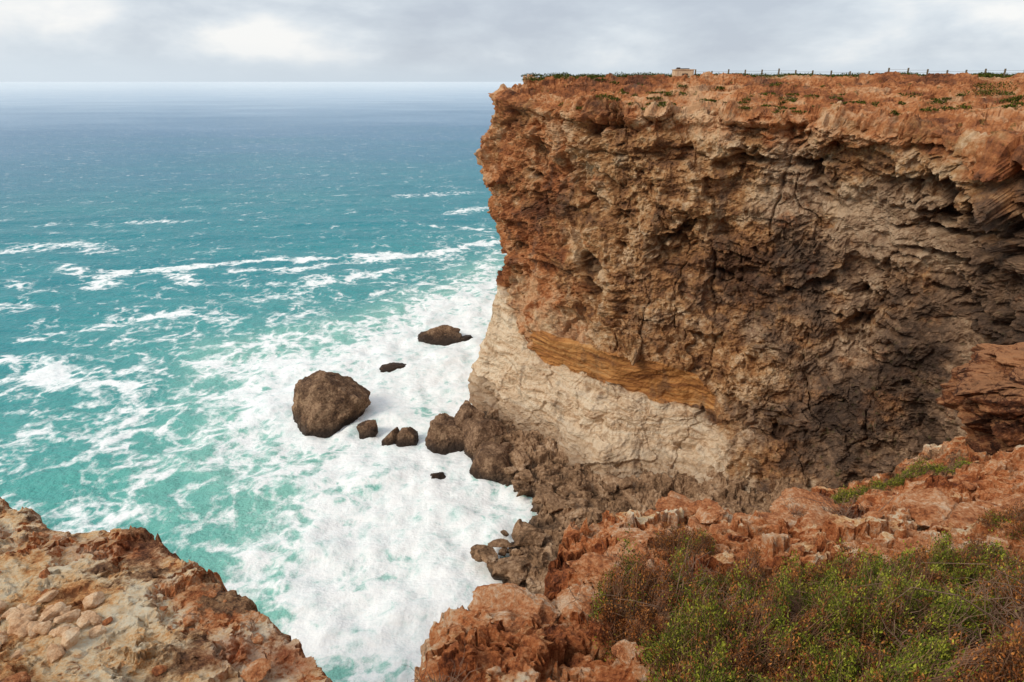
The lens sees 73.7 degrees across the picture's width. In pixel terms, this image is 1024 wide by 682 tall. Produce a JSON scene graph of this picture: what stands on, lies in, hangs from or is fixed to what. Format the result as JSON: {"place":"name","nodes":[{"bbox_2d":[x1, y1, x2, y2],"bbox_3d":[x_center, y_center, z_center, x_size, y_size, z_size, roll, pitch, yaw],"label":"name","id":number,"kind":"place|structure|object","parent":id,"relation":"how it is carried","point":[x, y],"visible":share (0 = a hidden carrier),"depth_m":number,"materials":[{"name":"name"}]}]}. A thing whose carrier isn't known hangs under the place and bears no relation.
{"place":"outdoors","nodes":[
{"label":"outdoors","id":0,"kind":"place"},
{"bbox_2d":[0,82,537,681],"bbox_3d":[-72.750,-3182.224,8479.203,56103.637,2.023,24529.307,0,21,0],"label":"sea","id":1,"kind":"structure","parent":0,"point":[198,280],"depth_m":176.46,"materials":[{"name":"liquid"}]},
{"bbox_2d":[292,370,370,437],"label":"sea boulder","id":2,"kind":"object","parent":1,"relation":"in","point":[327,404],"visible":0.94,"depth_m":125.52,"materials":[{"name":"brown stone"}]},
{"bbox_2d":[356,420,377,438],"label":"wave washed rock","id":3,"kind":"object","parent":1,"relation":"in","point":[367,428],"visible":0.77,"depth_m":122.77,"materials":[{"name":"brown stone"}]},
{"bbox_2d":[381,427,399,445],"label":"wave washed rock","id":4,"kind":"object","parent":1,"relation":"in","point":[389,439],"visible":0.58,"depth_m":119.82,"materials":[{"name":"brown stone"}]},
{"bbox_2d":[379,362,405,371],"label":"wave washed rock","id":5,"kind":"object","parent":1,"relation":"in","point":[390,367],"visible":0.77,"depth_m":151.74,"materials":[{"name":"brown stone"}]},
{"bbox_2d":[395,427,418,446],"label":"wave washed rock","id":6,"kind":"object","parent":1,"relation":"in","point":[407,436],"visible":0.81,"depth_m":120.18,"materials":[{"name":"brown stone"}]},
{"bbox_2d":[430,472,445,479],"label":"wave washed rock","id":7,"kind":"object","parent":1,"relation":"in","point":[440,475],"visible":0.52,"depth_m":110.05,"materials":[{"name":"brown stone"}]},
{"bbox_2d":[417,325,462,345],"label":"wave washed rock","id":8,"kind":"object","parent":1,"relation":"in","point":[444,335],"visible":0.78,"depth_m":168.03,"materials":[{"name":"brown stone"}]},
{"bbox_2d":[425,413,463,454],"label":"wave washed rock","id":9,"kind":"object","parent":1,"relation":"in","point":[444,436],"visible":0.81,"depth_m":118.22,"materials":[{"name":"brown stone"}]},
{"bbox_2d":[458,335,472,340],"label":"wave washed rock","id":10,"kind":"object","parent":1,"relation":"in","point":[466,337],"visible":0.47,"depth_m":168.75,"materials":[{"name":"brown stone"}]},
{"bbox_2d":[454,400,484,428],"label":"wave washed rock","id":11,"kind":"object","parent":1,"relation":"in","point":[467,409],"visible":0.4,"depth_m":119.88,"materials":[{"name":"brown stone"}]},
{"bbox_2d":[462,417,508,458],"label":"wave washed rock","id":12,"kind":"object","parent":1,"relation":"in","point":[477,431],"visible":0.48,"depth_m":116.31,"materials":[{"name":"brown stone"}]},
{"bbox_2d":[469,441,513,482],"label":"wave washed rock","id":13,"kind":"object","parent":1,"relation":"in","point":[490,461],"visible":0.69,"depth_m":109.23,"materials":[{"name":"brown stone"}]},
{"bbox_2d":[470,435,631,587],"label":"shore boulder pile","id":14,"kind":"object","parent":1,"relation":"in","point":[510,569],"visible":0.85,"depth_m":96.73,"materials":[{"name":"brown stone"}]},
{"bbox_2d":[0,0,1023,81],"label":"sky","id":15,"kind":"structure","parent":0,"point":[41,40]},
{"bbox_2d":[0,434,1023,681],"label":"rocky cliff edge","id":16,"kind":"object","parent":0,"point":[134,578],"visible":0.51,"depth_m":12.49,"materials":[{"name":"brown stone"}]},
{"bbox_2d":[0,589,106,662],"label":"stone pile","id":17,"kind":"object","parent":16,"relation":"on","point":[21,618],"visible":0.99,"depth_m":12.36,"materials":[{"name":"beige stone"}]},
{"bbox_2d":[406,637,481,681],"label":"dry twig shrub","id":18,"kind":"object","parent":16,"relation":"on","point":[439,678],"visible":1,"depth_m":8.76,"materials":[{"name":"brown plant"}]},
{"bbox_2d":[0,454,1023,681],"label":"loose stones","id":19,"kind":"object","parent":16,"relation":"on","point":[624,650],"visible":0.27,"depth_m":11.86,"materials":[{"name":"brown stone"}]},
{"bbox_2d":[567,536,747,629],"bbox_3d":[2.198,3.701,10.022,2.746,2.322,2.604,0,21,0],"label":"dry twig shrub","id":20,"kind":"object","parent":16,"relation":"on","point":[692,574],"visible":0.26,"depth_m":9.57,"materials":[{"name":"brown plant"}]},
{"bbox_2d":[640,634,781,681],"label":"coastal shrub","id":21,"kind":"object","parent":16,"relation":"on","point":[713,674],"visible":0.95,"depth_m":7.07,"materials":[{"name":"green plant"}]},
{"bbox_2d":[467,487,1023,631],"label":"broken rock blocks","id":22,"kind":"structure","parent":16,"relation":"on","point":[516,605],"depth_m":12.95,"materials":[{"name":"orange stone"}]},
{"bbox_2d":[583,523,706,661],"bbox_3d":[1.913,3.740,9.774,1.738,2.427,2.199,0,21,0],"label":"coastal shrub","id":23,"kind":"object","parent":22,"relation":"on","point":[636,578],"visible":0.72,"depth_m":9.48,"materials":[{"name":"brown plant"}]},
{"bbox_2d":[715,487,898,518],"bbox_3d":[6.388,3.747,14.587,3.463,1.690,2.406,-15,26,-34],"label":"dry twig shrub","id":24,"kind":"object","parent":16,"relation":"on","point":[835,511],"visible":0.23,"depth_m":14.29,"materials":[{"name":"brown plant"}]},
{"bbox_2d":[831,484,858,504],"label":"coastal shrub","id":25,"kind":"object","parent":16,"relation":"on","point":[838,498],"visible":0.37,"depth_m":18.18,"materials":[{"name":"green plant"}]},
{"bbox_2d":[823,551,1023,679],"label":"dry twig shrub","id":26,"kind":"object","parent":16,"relation":"on","point":[1020,608],"visible":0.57,"depth_m":7.24,"materials":[{"name":"brown plant"}]},
{"bbox_2d":[1004,559,1023,584],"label":"coastal shrub","id":27,"kind":"object","parent":16,"relation":"on","point":[1019,567],"visible":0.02,"depth_m":10.11,"materials":[{"name":"green plant"}]},
{"bbox_2d":[468,71,1023,502],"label":"headland cliff","id":28,"kind":"structure","parent":0,"point":[825,293],"depth_m":95.76,"materials":[{"name":"brown stone"}]},
{"bbox_2d":[483,407,810,593],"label":"shoreline talus","id":29,"kind":"structure","parent":28,"relation":"on","point":[645,491],"depth_m":99.16,"materials":[{"name":"brown stone"}]},
{"bbox_2d":[644,519,717,570],"bbox_3d":[2.988,3.692,12.095,1.321,1.290,1.301,0,21,0],"label":"coastal shrub","id":30,"kind":"object","parent":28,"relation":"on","point":[701,541],"visible":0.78,"depth_m":11.96,"materials":[{"name":"brown plant"}]},
{"bbox_2d":[672,67,694,77],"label":"lookout shelter","id":31,"kind":"object","parent":28,"relation":"on","point":[679,71],"visible":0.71,"depth_m":109.26,"materials":[{"name":"stone"}]},
{"bbox_2d":[635,573,855,681],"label":"coastal shrub","id":32,"kind":"object","parent":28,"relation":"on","point":[708,619],"visible":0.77,"depth_m":7.93,"materials":[{"name":"green plant"}]},
{"bbox_2d":[693,544,826,607],"bbox_3d":[3.602,3.798,10.359,2.171,1.594,1.720,0,21,0],"label":"coastal shrub","id":33,"kind":"object","parent":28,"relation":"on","point":[736,575],"visible":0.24,"depth_m":10.11,"materials":[{"name":"green plant"}]},
{"bbox_2d":[521,71,1023,115],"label":"clifftop scrub","id":34,"kind":"object","parent":28,"relation":"on","point":[592,76],"visible":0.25,"depth_m":96.46,"materials":[{"name":"green plant"}]},
{"bbox_2d":[694,68,1023,76],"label":"clifftop fence","id":35,"kind":"object","parent":28,"relation":"on","point":[947,71],"visible":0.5,"depth_m":111.04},
{"bbox_2d":[776,538,960,597],"bbox_3d":[5.250,3.585,10.258,2.816,1.800,1.834,0,21,0],"label":"coastal shrub","id":36,"kind":"object","parent":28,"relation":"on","point":[843,563],"visible":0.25,"depth_m":9.96,"materials":[{"name":"green plant"}]},
{"bbox_2d":[754,537,998,655],"bbox_3d":[4.458,3.427,8.590,3.019,2.479,2.357,0,21,0],"label":"coastal shrub","id":37,"kind":"object","parent":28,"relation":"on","point":[864,617],"visible":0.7,"depth_m":7.97,"materials":[{"name":"green plant"}]},
{"bbox_2d":[740,631,1023,681],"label":"coastal shrub","id":38,"kind":"object","parent":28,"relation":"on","point":[928,662],"visible":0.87,"depth_m":6.92,"materials":[{"name":"green plant"}]},
{"bbox_2d":[836,456,974,496],"bbox_3d":[11.223,4.120,19.582,4.757,2.107,1.142,0,21,0],"label":"coastal shrub","id":39,"kind":"object","parent":28,"relation":"on","point":[899,480],"visible":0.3,"depth_m":19.17,"materials":[{"name":"green plant"}]},
{"bbox_2d":[892,530,1023,593],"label":"coastal shrub","id":40,"kind":"object","parent":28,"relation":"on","point":[980,555],"visible":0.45,"depth_m":10.42,"materials":[{"name":"green plant"}]},
{"bbox_2d":[909,621,1023,681],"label":"coastal shrub","id":41,"kind":"object","parent":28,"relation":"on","point":[1009,664],"visible":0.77,"depth_m":5.99,"materials":[{"name":"brown plant"}]},
{"bbox_2d":[935,342,1023,455],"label":"rock outcrop","id":42,"kind":"object","parent":28,"relation":"on","point":[983,392],"visible":0.83,"depth_m":19.95,"materials":[{"name":"brown stone"}]},
{"bbox_2d":[942,550,1023,642],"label":"coastal shrub","id":43,"kind":"object","parent":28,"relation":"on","point":[1003,595],"visible":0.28,"depth_m":8.27,"materials":[{"name":"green plant"}]},
{"bbox_2d":[971,499,1023,541],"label":"coastal shrub","id":44,"kind":"object","parent":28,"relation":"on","point":[995,518],"visible":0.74,"depth_m":11.60,"materials":[{"name":"green plant"}]}
]}

